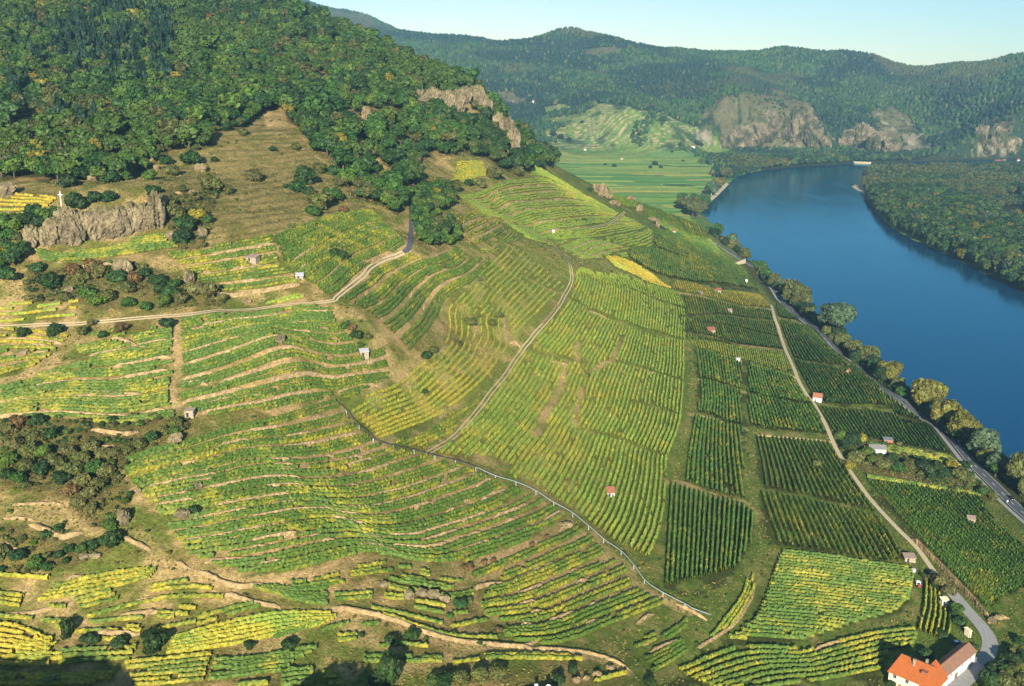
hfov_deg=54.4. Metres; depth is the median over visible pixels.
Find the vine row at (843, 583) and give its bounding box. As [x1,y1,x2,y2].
[772,574,910,593]
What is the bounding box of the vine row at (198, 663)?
[147,660,208,670]
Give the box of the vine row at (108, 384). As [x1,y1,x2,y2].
[0,377,152,394]
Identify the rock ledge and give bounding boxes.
[85,175,98,180]
[636,204,642,211]
[648,217,659,227]
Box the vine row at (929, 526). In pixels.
[888,481,1000,600]
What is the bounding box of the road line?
[722,247,1018,513]
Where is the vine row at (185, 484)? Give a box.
[144,465,346,495]
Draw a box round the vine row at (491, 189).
[457,179,590,197]
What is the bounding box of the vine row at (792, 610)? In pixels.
[759,605,818,614]
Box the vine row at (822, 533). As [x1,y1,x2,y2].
[805,497,831,551]
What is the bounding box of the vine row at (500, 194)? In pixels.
[463,187,599,202]
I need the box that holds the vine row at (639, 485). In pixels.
[631,450,645,513]
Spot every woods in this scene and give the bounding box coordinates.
[301,0,1023,177]
[708,152,1023,287]
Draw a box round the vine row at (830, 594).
[768,586,902,604]
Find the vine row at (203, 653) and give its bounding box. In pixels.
[125,650,211,664]
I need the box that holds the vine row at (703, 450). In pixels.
[700,415,707,485]
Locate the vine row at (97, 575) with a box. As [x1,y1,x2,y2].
[52,565,156,587]
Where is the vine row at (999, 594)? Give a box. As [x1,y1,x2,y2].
[892,481,1004,598]
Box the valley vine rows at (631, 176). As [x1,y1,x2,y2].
[555,150,719,223]
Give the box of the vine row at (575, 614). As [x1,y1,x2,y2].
[505,588,638,629]
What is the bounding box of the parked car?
[951,640,962,645]
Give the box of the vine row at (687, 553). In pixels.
[684,527,689,580]
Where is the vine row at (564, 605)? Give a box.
[498,577,629,620]
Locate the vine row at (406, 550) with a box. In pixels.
[275,506,557,558]
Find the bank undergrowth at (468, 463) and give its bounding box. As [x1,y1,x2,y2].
[0,235,916,663]
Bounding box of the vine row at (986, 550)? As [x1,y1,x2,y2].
[927,484,1021,587]
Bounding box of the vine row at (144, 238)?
[80,235,164,249]
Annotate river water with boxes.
[702,159,1023,457]
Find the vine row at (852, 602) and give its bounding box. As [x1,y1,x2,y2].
[765,593,898,609]
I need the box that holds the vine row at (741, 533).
[737,502,745,562]
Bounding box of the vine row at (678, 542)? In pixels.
[674,485,682,583]
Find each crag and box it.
[361,106,370,119]
[414,89,429,101]
[426,86,441,98]
[440,89,455,106]
[452,89,465,111]
[459,85,472,103]
[470,84,483,89]
[472,87,485,104]
[479,95,493,108]
[492,112,520,148]
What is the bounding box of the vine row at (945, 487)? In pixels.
[866,474,976,492]
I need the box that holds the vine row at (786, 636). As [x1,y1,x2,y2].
[734,630,806,639]
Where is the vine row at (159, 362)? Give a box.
[32,358,172,380]
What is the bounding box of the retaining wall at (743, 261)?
[735,259,745,264]
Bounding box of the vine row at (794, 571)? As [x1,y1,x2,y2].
[774,567,884,582]
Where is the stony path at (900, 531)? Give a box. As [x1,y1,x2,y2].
[770,304,937,573]
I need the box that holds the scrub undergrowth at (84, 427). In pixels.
[0,189,995,607]
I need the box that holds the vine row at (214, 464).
[133,437,371,484]
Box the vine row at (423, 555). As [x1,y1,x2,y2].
[236,512,560,572]
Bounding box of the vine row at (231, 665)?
[211,652,303,668]
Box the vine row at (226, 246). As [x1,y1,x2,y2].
[170,237,273,255]
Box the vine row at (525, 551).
[469,546,534,575]
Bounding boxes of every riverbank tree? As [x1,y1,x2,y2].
[677,192,687,197]
[677,196,691,209]
[686,196,701,217]
[689,193,702,200]
[699,201,707,213]
[702,196,710,203]
[704,182,718,195]
[709,228,720,234]
[711,177,725,188]
[711,222,723,238]
[719,166,731,179]
[721,237,729,246]
[727,233,737,244]
[727,243,734,248]
[739,247,751,258]
[742,248,749,257]
[753,260,768,269]
[759,268,771,274]
[760,273,768,282]
[767,272,781,283]
[778,278,789,291]
[782,279,811,299]
[789,288,812,303]
[796,302,816,309]
[799,304,809,312]
[804,306,815,318]
[811,314,820,326]
[821,322,832,327]
[822,325,831,335]
[831,325,846,333]
[834,334,845,343]
[836,333,850,341]
[843,339,862,348]
[848,346,860,354]
[849,348,861,358]
[858,345,880,366]
[860,348,879,360]
[863,354,875,366]
[867,358,877,367]
[872,365,886,380]
[873,357,882,365]
[878,360,903,380]
[890,376,905,388]
[895,385,910,398]
[909,378,948,408]
[918,403,929,410]
[930,399,962,419]
[935,416,948,429]
[943,424,949,435]
[945,409,982,444]
[951,427,971,444]
[966,427,1000,453]
[976,447,994,466]
[985,451,1009,476]
[985,460,1006,476]
[993,439,1001,451]
[1003,470,1014,480]
[1006,451,1023,491]
[1016,476,1023,492]
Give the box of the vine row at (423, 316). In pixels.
[399,256,489,340]
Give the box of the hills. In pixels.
[336,15,1023,292]
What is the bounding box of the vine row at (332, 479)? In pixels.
[150,471,374,502]
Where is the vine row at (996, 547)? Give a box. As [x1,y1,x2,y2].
[972,521,1023,577]
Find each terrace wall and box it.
[0,397,30,402]
[0,410,126,417]
[1,541,18,549]
[3,516,34,520]
[3,600,75,614]
[5,336,62,344]
[9,501,61,505]
[27,343,46,345]
[28,523,82,539]
[35,380,65,385]
[63,574,84,581]
[68,391,138,396]
[80,262,111,268]
[89,347,123,355]
[91,428,138,435]
[94,629,139,636]
[97,393,141,397]
[110,337,144,346]
[111,355,169,367]
[117,608,156,616]
[120,369,167,378]
[123,536,151,550]
[133,339,166,346]
[133,593,193,600]
[142,408,166,412]
[146,472,216,487]
[154,497,194,508]
[155,490,187,497]
[173,560,191,571]
[179,459,200,465]
[179,521,287,543]
[182,371,212,380]
[182,387,242,403]
[184,336,239,352]
[185,334,303,364]
[188,189,198,193]
[188,380,208,385]
[191,506,250,518]
[195,396,231,409]
[198,569,262,588]
[199,390,312,414]
[201,312,284,325]
[205,556,242,563]
[206,474,304,487]
[209,242,273,255]
[214,492,289,506]
[216,283,299,297]
[217,258,232,261]
[217,324,254,332]
[218,361,289,382]
[219,438,248,445]
[219,592,280,608]
[229,266,247,270]
[237,278,259,282]
[245,425,280,431]
[246,544,267,549]
[247,506,363,517]
[249,530,299,540]
[258,559,282,564]
[263,345,304,354]
[265,482,305,487]
[267,371,354,382]
[267,457,290,460]
[270,500,295,504]
[273,462,294,465]
[282,431,359,446]
[285,431,310,436]
[292,247,315,261]
[293,329,314,332]
[306,310,332,311]
[309,415,324,419]
[318,537,336,542]
[325,261,343,277]
[330,515,367,523]
[331,481,456,506]
[332,605,531,648]
[338,388,350,393]
[344,454,361,458]
[345,357,385,368]
[347,457,372,466]
[356,463,390,474]
[356,543,395,549]
[361,370,378,374]
[364,383,378,386]
[371,258,382,263]
[377,479,429,493]
[389,511,488,535]
[391,541,446,548]
[393,264,409,272]
[409,500,432,508]
[420,529,459,540]
[436,488,506,508]
[446,467,459,473]
[455,539,487,551]
[461,216,481,226]
[468,531,481,535]
[472,581,502,589]
[476,478,490,486]
[494,503,528,518]
[504,323,508,343]
[505,518,516,523]
[505,641,537,647]
[509,340,522,349]
[510,566,541,580]
[514,599,536,605]
[516,583,544,593]
[520,622,533,625]
[528,609,542,613]
[532,646,630,670]
[540,304,556,327]
[543,510,561,520]
[548,610,575,621]
[565,240,593,250]
[576,578,587,583]
[584,618,597,625]
[587,601,598,606]
[636,613,653,624]
[649,639,676,652]
[676,603,707,620]
[698,583,755,648]
[758,434,830,441]
[814,640,844,650]
[911,538,988,619]
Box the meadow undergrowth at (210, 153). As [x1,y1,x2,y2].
[158,118,374,236]
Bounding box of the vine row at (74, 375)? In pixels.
[0,366,154,389]
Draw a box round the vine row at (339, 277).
[319,238,402,289]
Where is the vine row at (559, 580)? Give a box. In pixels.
[480,560,599,604]
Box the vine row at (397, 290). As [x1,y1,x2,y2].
[367,263,439,312]
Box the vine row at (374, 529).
[296,500,503,534]
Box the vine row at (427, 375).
[397,345,457,397]
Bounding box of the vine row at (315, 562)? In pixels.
[277,550,356,572]
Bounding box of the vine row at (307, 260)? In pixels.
[290,225,388,272]
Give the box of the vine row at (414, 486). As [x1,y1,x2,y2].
[203,475,443,510]
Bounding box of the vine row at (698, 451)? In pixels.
[695,416,703,485]
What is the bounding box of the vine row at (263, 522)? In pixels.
[176,513,338,539]
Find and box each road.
[713,239,1023,517]
[940,586,997,685]
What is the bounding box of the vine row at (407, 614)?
[371,603,443,624]
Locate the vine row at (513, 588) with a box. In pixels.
[483,574,547,597]
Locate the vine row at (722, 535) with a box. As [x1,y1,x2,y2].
[719,497,725,570]
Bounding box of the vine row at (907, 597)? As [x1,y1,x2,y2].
[770,580,909,599]
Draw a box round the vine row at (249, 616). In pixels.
[169,609,330,638]
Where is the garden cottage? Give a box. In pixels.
[868,444,886,454]
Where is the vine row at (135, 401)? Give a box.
[46,399,140,405]
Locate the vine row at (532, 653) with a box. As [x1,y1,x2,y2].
[484,651,571,655]
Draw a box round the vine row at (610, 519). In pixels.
[601,444,632,531]
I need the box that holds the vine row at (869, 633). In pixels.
[838,626,914,642]
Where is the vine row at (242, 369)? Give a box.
[180,352,363,387]
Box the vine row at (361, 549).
[253,547,463,573]
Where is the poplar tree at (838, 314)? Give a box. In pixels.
[817,301,856,326]
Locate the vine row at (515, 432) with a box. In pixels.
[494,382,550,457]
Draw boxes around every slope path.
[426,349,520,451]
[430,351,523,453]
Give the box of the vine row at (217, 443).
[124,417,348,470]
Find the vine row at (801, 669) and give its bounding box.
[713,649,888,685]
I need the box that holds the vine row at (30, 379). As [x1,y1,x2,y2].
[5,366,110,383]
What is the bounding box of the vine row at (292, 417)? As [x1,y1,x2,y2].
[268,403,339,424]
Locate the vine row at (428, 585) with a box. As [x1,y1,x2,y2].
[388,576,453,589]
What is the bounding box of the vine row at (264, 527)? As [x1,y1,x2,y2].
[181,486,514,544]
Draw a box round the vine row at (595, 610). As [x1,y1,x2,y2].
[503,590,644,632]
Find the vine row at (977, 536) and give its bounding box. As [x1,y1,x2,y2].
[941,497,1023,586]
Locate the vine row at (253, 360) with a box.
[180,348,325,383]
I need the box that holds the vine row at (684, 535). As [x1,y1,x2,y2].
[680,486,687,580]
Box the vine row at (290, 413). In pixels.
[180,399,336,443]
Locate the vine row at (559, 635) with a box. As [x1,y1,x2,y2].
[513,615,610,641]
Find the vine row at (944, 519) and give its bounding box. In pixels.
[912,483,973,550]
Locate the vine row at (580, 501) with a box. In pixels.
[574,436,607,510]
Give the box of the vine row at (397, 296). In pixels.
[371,265,440,315]
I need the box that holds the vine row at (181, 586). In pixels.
[150,583,213,591]
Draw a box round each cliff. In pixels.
[718,105,831,148]
[837,122,902,151]
[975,123,1022,155]
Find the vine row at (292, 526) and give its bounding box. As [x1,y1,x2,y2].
[272,519,326,531]
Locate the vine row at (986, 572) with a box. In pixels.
[920,503,1008,596]
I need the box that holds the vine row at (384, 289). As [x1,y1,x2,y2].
[358,248,459,306]
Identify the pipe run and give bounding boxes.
[338,401,710,614]
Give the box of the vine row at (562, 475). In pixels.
[550,428,586,494]
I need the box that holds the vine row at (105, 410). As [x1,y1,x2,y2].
[47,402,169,412]
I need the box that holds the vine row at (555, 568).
[483,547,601,592]
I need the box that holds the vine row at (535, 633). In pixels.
[504,623,572,636]
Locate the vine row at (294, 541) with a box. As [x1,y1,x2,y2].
[228,498,542,556]
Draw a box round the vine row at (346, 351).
[284,340,357,353]
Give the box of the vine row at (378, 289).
[354,247,456,303]
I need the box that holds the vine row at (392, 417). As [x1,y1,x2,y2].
[369,357,478,428]
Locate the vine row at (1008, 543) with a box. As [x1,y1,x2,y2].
[961,491,1023,561]
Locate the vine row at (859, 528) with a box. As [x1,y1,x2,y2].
[846,507,876,559]
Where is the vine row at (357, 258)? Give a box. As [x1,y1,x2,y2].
[317,236,402,287]
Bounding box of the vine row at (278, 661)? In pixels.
[230,657,293,670]
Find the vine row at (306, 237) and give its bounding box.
[279,215,378,251]
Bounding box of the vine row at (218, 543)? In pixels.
[184,529,286,549]
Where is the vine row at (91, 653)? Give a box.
[58,648,132,657]
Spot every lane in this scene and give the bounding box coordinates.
[0,250,402,325]
[0,253,404,327]
[402,185,412,252]
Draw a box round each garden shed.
[939,596,949,605]
[964,627,971,637]
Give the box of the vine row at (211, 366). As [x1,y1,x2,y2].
[189,342,276,373]
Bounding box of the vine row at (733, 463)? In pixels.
[729,423,738,495]
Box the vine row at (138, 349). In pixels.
[88,340,172,358]
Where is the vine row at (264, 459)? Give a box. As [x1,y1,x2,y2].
[137,456,280,488]
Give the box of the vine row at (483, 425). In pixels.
[452,362,529,455]
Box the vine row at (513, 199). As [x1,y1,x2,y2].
[469,195,606,207]
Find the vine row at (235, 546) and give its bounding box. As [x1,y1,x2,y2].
[188,535,282,554]
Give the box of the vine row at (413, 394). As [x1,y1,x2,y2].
[381,341,466,407]
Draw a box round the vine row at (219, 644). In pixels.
[166,622,321,653]
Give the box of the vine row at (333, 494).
[199,476,421,507]
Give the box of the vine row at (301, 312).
[182,310,331,330]
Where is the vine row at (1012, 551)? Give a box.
[956,491,1023,565]
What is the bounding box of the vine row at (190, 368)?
[181,339,276,372]
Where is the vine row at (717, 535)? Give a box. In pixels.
[714,496,720,572]
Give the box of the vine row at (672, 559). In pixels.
[669,483,677,583]
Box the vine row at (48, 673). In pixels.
[0,669,113,676]
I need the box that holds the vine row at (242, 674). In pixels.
[206,667,282,680]
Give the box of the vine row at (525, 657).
[485,654,582,660]
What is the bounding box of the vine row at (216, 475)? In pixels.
[141,462,297,493]
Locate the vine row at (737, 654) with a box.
[684,647,813,675]
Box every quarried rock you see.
[593,182,599,192]
[597,182,606,196]
[604,187,611,198]
[609,199,616,204]
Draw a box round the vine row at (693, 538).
[690,489,696,576]
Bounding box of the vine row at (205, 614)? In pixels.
[195,600,253,619]
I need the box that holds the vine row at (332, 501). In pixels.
[189,480,440,518]
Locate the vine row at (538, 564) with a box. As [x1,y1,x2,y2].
[500,537,593,580]
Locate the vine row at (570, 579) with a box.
[535,559,615,595]
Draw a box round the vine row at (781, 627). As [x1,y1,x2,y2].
[745,622,824,633]
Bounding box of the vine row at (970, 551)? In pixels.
[907,483,1009,593]
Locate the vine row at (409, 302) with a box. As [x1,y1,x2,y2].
[383,256,473,324]
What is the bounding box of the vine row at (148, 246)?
[77,241,174,256]
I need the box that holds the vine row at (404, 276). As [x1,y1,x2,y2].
[377,249,462,299]
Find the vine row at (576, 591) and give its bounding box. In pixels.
[537,568,626,607]
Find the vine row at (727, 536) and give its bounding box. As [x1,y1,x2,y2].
[723,498,730,571]
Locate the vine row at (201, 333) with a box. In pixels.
[181,317,335,338]
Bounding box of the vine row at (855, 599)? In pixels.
[767,589,901,606]
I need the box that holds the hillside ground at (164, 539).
[0,1,1023,685]
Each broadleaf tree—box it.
[0,23,9,31]
[0,31,14,41]
[0,66,17,78]
[0,85,12,92]
[0,101,24,123]
[0,121,9,131]
[0,148,14,159]
[0,159,11,177]
[1,137,14,148]
[1,158,23,178]
[2,136,25,142]
[7,125,32,139]
[8,141,27,154]
[11,122,27,126]
[12,152,26,174]
[13,65,31,72]
[18,143,40,158]
[23,57,45,68]
[24,119,39,130]
[26,150,48,157]
[30,113,40,119]
[31,136,46,147]
[32,121,48,131]
[34,155,48,161]
[35,128,64,139]
[39,110,65,127]
[41,83,64,96]
[43,81,62,86]
[45,137,63,146]
[45,138,59,150]
[47,104,70,110]
[47,158,62,181]
[51,151,82,163]
[54,127,68,133]
[54,146,66,153]
[54,157,79,175]
[57,116,75,130]
[60,93,73,104]
[60,108,76,116]
[61,78,78,88]
[61,115,82,127]
[66,129,86,145]
[72,97,85,104]
[74,142,102,155]
[75,71,90,80]
[80,155,97,167]
[83,90,101,96]
[83,93,104,104]
[85,131,103,145]
[85,160,105,181]
[88,108,125,134]
[89,138,101,147]
[90,73,114,86]
[91,150,111,160]
[95,24,111,37]
[96,106,119,115]
[100,155,113,163]
[101,133,119,152]
[106,154,126,180]
[115,65,136,80]
[116,134,128,151]
[119,114,127,119]
[119,157,132,171]
[121,142,135,154]
[122,59,140,67]
[125,80,147,99]
[126,102,147,112]
[133,143,154,157]
[142,67,155,75]
[146,86,162,95]
[149,71,165,81]
[149,92,165,101]
[149,106,165,117]
[154,99,170,106]
[156,118,178,132]
[161,100,176,105]
[162,103,174,110]
[166,93,177,98]
[171,27,189,39]
[171,62,186,73]
[171,89,189,99]
[171,91,188,98]
[172,60,188,69]
[174,86,187,89]
[176,123,199,147]
[178,46,194,55]
[178,75,190,79]
[179,42,196,51]
[185,106,203,120]
[190,50,209,59]
[190,61,207,70]
[190,75,206,82]
[195,31,223,48]
[206,88,227,103]
[208,68,230,80]
[212,52,221,61]
[216,92,242,119]
[220,43,233,54]
[233,74,255,84]
[240,84,262,95]
[249,92,269,99]
[273,60,293,74]
[277,94,293,107]
[280,81,302,93]
[284,89,304,111]
[288,3,308,18]
[293,80,304,89]
[297,111,313,121]
[299,63,317,73]
[303,93,331,111]
[305,83,326,93]
[311,131,324,150]
[319,136,334,155]
[321,134,339,155]
[324,80,339,94]
[328,100,336,112]
[328,130,348,137]
[329,94,346,111]
[329,111,347,118]
[331,147,354,168]
[334,140,351,150]
[335,117,353,125]
[335,132,347,141]
[338,168,356,187]
[340,119,361,133]
[340,127,356,134]
[348,72,368,90]
[348,140,360,152]
[349,159,372,173]
[357,141,372,155]
[358,152,375,164]
[360,27,379,40]
[364,115,386,130]
[366,111,385,118]
[371,115,386,127]
[379,170,402,180]
[381,80,398,93]
[382,190,398,199]
[386,178,402,190]
[391,164,405,176]
[393,77,408,87]
[397,109,412,127]
[400,115,418,126]
[409,160,424,172]
[409,164,421,185]
[428,98,447,106]
[548,145,561,163]
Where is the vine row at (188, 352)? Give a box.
[181,328,278,355]
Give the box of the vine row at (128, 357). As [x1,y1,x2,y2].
[52,347,168,368]
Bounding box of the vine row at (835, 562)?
[780,554,912,572]
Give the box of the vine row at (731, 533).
[727,499,734,569]
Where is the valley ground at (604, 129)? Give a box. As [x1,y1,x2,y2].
[487,74,1023,236]
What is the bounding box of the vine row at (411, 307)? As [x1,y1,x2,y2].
[387,259,473,328]
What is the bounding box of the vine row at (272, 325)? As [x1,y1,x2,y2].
[231,323,318,332]
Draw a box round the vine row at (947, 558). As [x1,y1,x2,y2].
[874,480,992,605]
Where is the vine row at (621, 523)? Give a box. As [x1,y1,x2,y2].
[611,480,635,539]
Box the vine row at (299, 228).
[275,209,373,240]
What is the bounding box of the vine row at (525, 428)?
[509,389,552,447]
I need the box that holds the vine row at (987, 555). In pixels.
[922,485,1018,588]
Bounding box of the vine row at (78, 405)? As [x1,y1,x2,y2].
[38,398,167,408]
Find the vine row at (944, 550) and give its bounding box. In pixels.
[879,480,994,602]
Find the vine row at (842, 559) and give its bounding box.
[782,551,912,570]
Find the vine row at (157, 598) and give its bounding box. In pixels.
[87,592,223,618]
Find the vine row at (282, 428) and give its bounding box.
[124,412,345,467]
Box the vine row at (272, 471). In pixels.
[201,468,337,487]
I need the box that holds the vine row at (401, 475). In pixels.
[280,458,447,489]
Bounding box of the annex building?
[938,642,976,685]
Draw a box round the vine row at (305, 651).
[212,648,311,664]
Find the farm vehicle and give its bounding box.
[915,580,921,587]
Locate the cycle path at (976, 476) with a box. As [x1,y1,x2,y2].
[714,242,1023,523]
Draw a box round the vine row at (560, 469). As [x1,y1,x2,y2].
[545,430,580,492]
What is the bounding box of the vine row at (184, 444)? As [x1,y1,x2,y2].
[123,422,264,462]
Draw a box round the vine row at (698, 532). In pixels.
[694,489,701,576]
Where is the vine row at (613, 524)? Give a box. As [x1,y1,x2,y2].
[606,447,636,535]
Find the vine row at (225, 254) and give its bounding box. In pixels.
[177,244,274,261]
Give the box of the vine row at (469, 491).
[434,477,497,504]
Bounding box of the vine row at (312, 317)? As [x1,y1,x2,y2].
[250,314,333,321]
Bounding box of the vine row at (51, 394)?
[0,390,123,400]
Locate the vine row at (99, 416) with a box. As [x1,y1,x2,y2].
[22,409,173,418]
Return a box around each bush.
[0,423,17,434]
[0,450,18,467]
[0,467,13,478]
[0,543,11,554]
[1,437,23,448]
[7,547,28,560]
[8,212,22,219]
[8,470,27,482]
[9,414,27,427]
[16,211,37,225]
[16,327,31,336]
[16,456,34,470]
[17,440,36,457]
[22,203,41,214]
[26,428,47,441]
[26,554,43,568]
[27,261,44,271]
[28,413,47,424]
[29,216,45,226]
[32,459,54,474]
[33,444,53,456]
[35,207,51,217]
[35,270,63,289]
[39,561,52,570]
[40,96,54,103]
[43,425,61,439]
[46,322,64,336]
[47,454,67,468]
[48,205,56,216]
[51,470,71,484]
[52,550,65,558]
[57,291,73,300]
[58,174,78,187]
[58,444,77,455]
[59,618,74,639]
[60,482,80,494]
[61,459,84,474]
[63,544,74,552]
[64,192,86,208]
[64,262,80,274]
[69,494,86,506]
[71,270,92,282]
[72,450,93,463]
[72,473,93,487]
[75,543,87,552]
[76,325,89,334]
[77,286,97,298]
[78,485,98,499]
[78,632,94,644]
[81,439,101,452]
[82,258,101,271]
[83,458,103,473]
[84,501,98,513]
[86,190,102,202]
[86,293,108,306]
[86,318,96,326]
[87,538,100,550]
[89,263,109,277]
[90,635,101,643]
[91,477,108,489]
[94,446,111,459]
[96,463,115,475]
[97,330,108,337]
[98,288,116,300]
[98,530,123,548]
[99,170,119,182]
[101,190,117,202]
[101,518,118,529]
[106,269,126,282]
[109,447,123,457]
[109,634,127,647]
[113,321,128,332]
[116,169,133,179]
[116,280,135,292]
[119,440,133,450]
[120,296,135,306]
[126,271,141,281]
[132,438,146,447]
[136,267,150,275]
[139,301,151,310]
[140,628,169,654]
[141,170,157,178]
[143,430,158,441]
[144,184,161,195]
[148,273,167,284]
[153,284,165,292]
[155,295,171,305]
[157,425,168,434]
[158,156,173,164]
[158,318,174,327]
[160,285,179,296]
[162,164,178,174]
[165,204,185,218]
[167,196,177,205]
[167,279,180,286]
[168,415,183,427]
[168,426,181,434]
[171,228,192,242]
[171,291,188,303]
[173,214,196,230]
[177,184,186,191]
[178,149,200,164]
[184,280,203,294]
[188,208,207,218]
[188,505,200,512]
[198,175,222,191]
[198,281,220,296]
[201,215,213,222]
[210,156,217,161]
[217,293,228,300]
[220,123,232,130]
[220,183,233,193]
[238,127,248,135]
[243,640,255,649]
[245,168,261,180]
[268,146,276,150]
[281,637,297,650]
[287,179,304,191]
[290,143,299,149]
[293,165,317,184]
[301,186,313,193]
[304,205,321,215]
[305,190,333,209]
[312,162,327,173]
[321,186,343,200]
[327,165,340,175]
[328,247,339,256]
[332,174,350,186]
[338,206,347,212]
[338,250,350,258]
[340,321,349,328]
[346,323,356,330]
[350,330,362,338]
[356,342,363,347]
[358,632,364,637]
[364,333,371,338]
[368,672,383,685]
[374,649,401,685]
[384,633,397,644]
[403,627,420,640]
[421,351,431,358]
[426,673,436,685]
[427,181,440,186]
[429,345,437,352]
[434,176,445,181]
[435,671,452,685]
[445,612,453,618]
[451,179,461,189]
[452,597,468,608]
[452,669,469,685]
[453,339,461,345]
[463,563,473,570]
[464,179,473,185]
[464,317,477,325]
[466,596,473,603]
[471,665,488,684]
[474,178,486,187]
[486,165,503,179]
[487,663,507,680]
[488,319,496,325]
[495,311,503,317]
[495,626,502,631]
[510,166,523,175]
[551,673,565,684]
[568,665,577,676]
[644,676,656,685]
[732,245,739,251]
[813,459,822,465]
[826,395,834,402]
[827,333,835,342]
[834,430,845,438]
[838,439,854,449]
[843,459,855,469]
[845,431,861,443]
[847,450,866,463]
[849,356,860,363]
[859,433,866,441]
[862,446,875,455]
[867,453,882,464]
[874,456,892,469]
[885,453,898,460]
[885,680,895,685]
[889,461,905,471]
[903,458,916,470]
[913,455,926,460]
[914,458,942,478]
[918,648,934,658]
[923,408,931,417]
[925,572,934,581]
[930,573,951,587]
[935,467,953,477]
[937,628,948,638]
[940,583,956,595]
[945,459,957,468]
[947,602,964,612]
[947,608,959,617]
[951,468,968,480]
[951,616,967,628]
[961,460,971,468]
[964,474,976,485]
[975,485,990,494]
[978,669,1001,685]
[983,659,1008,673]
[987,491,998,500]
[997,669,1016,685]
[998,471,1010,482]
[998,651,1023,664]
[1007,645,1018,653]
[1007,663,1023,676]
[1008,479,1018,490]
[1012,670,1023,685]
[1013,636,1023,645]
[1017,649,1023,663]
[1019,491,1023,498]
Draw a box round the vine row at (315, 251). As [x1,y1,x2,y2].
[288,223,387,269]
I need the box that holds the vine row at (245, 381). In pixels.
[231,366,312,386]
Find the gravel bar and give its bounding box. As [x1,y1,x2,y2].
[852,183,864,193]
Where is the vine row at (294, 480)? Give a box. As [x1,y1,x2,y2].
[163,455,434,500]
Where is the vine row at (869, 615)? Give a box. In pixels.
[762,603,876,617]
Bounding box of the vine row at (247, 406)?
[208,391,332,415]
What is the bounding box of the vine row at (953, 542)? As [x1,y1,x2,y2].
[898,482,1004,596]
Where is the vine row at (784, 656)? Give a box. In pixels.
[691,630,917,679]
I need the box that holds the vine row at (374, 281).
[346,255,419,300]
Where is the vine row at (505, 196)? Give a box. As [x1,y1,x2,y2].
[465,191,603,204]
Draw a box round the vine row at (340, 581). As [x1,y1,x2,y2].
[270,579,345,587]
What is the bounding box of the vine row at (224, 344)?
[183,330,329,358]
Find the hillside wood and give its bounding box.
[0,0,559,279]
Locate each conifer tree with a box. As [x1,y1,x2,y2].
[7,67,17,85]
[21,65,30,86]
[51,91,63,112]
[60,96,65,108]
[89,98,98,114]
[106,17,119,44]
[121,43,129,58]
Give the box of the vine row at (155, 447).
[124,442,177,458]
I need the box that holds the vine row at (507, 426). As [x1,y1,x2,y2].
[481,392,534,455]
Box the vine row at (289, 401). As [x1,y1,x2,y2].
[261,396,322,409]
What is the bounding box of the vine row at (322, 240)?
[285,220,383,262]
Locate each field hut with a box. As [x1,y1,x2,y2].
[184,407,195,418]
[246,254,260,264]
[295,272,303,279]
[359,348,368,358]
[606,486,615,496]
[707,327,715,332]
[883,437,893,443]
[967,515,975,522]
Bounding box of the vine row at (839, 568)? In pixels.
[777,559,913,577]
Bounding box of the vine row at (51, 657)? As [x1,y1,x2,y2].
[2,654,62,660]
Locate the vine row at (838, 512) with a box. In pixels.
[834,505,862,557]
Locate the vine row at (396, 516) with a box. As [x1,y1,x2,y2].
[175,481,498,537]
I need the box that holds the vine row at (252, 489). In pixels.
[156,485,270,509]
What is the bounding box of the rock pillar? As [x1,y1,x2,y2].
[22,224,38,249]
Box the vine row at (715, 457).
[714,417,717,492]
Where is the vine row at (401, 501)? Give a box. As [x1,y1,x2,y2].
[167,472,481,526]
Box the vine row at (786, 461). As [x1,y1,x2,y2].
[776,434,797,491]
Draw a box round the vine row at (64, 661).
[58,655,130,664]
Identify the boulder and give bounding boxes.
[0,181,16,196]
[17,348,29,355]
[63,286,73,293]
[78,552,90,559]
[89,552,100,558]
[112,257,132,273]
[116,509,129,524]
[134,487,140,492]
[153,164,159,169]
[165,231,173,239]
[167,432,182,443]
[173,508,190,518]
[183,269,194,282]
[194,163,206,171]
[194,482,201,489]
[197,227,207,236]
[241,299,251,303]
[275,334,284,343]
[377,581,387,587]
[404,588,414,599]
[416,587,426,596]
[427,589,440,598]
[439,594,449,602]
[559,521,572,527]
[572,676,580,683]
[583,675,589,680]
[592,670,601,676]
[606,665,614,669]
[987,617,996,623]
[996,615,1004,619]
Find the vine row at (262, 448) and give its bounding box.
[194,444,304,462]
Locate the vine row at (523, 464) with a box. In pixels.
[513,368,580,477]
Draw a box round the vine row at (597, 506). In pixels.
[588,438,620,520]
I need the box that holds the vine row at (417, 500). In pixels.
[304,474,486,512]
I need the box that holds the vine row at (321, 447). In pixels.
[132,433,367,482]
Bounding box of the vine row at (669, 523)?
[666,481,672,561]
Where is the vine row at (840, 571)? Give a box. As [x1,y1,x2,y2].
[776,562,913,580]
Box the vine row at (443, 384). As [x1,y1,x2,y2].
[404,336,481,409]
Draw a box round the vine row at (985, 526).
[951,489,1023,569]
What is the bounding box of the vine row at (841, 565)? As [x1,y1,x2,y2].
[778,557,914,575]
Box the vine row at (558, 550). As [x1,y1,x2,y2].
[524,534,590,565]
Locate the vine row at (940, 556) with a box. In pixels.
[869,478,990,606]
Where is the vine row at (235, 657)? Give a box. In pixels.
[214,647,289,660]
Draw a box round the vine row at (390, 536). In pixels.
[295,522,462,538]
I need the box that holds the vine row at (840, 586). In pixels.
[771,578,910,596]
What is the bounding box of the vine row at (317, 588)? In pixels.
[261,584,327,591]
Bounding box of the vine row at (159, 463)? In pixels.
[126,425,358,476]
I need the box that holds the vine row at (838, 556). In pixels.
[782,549,908,567]

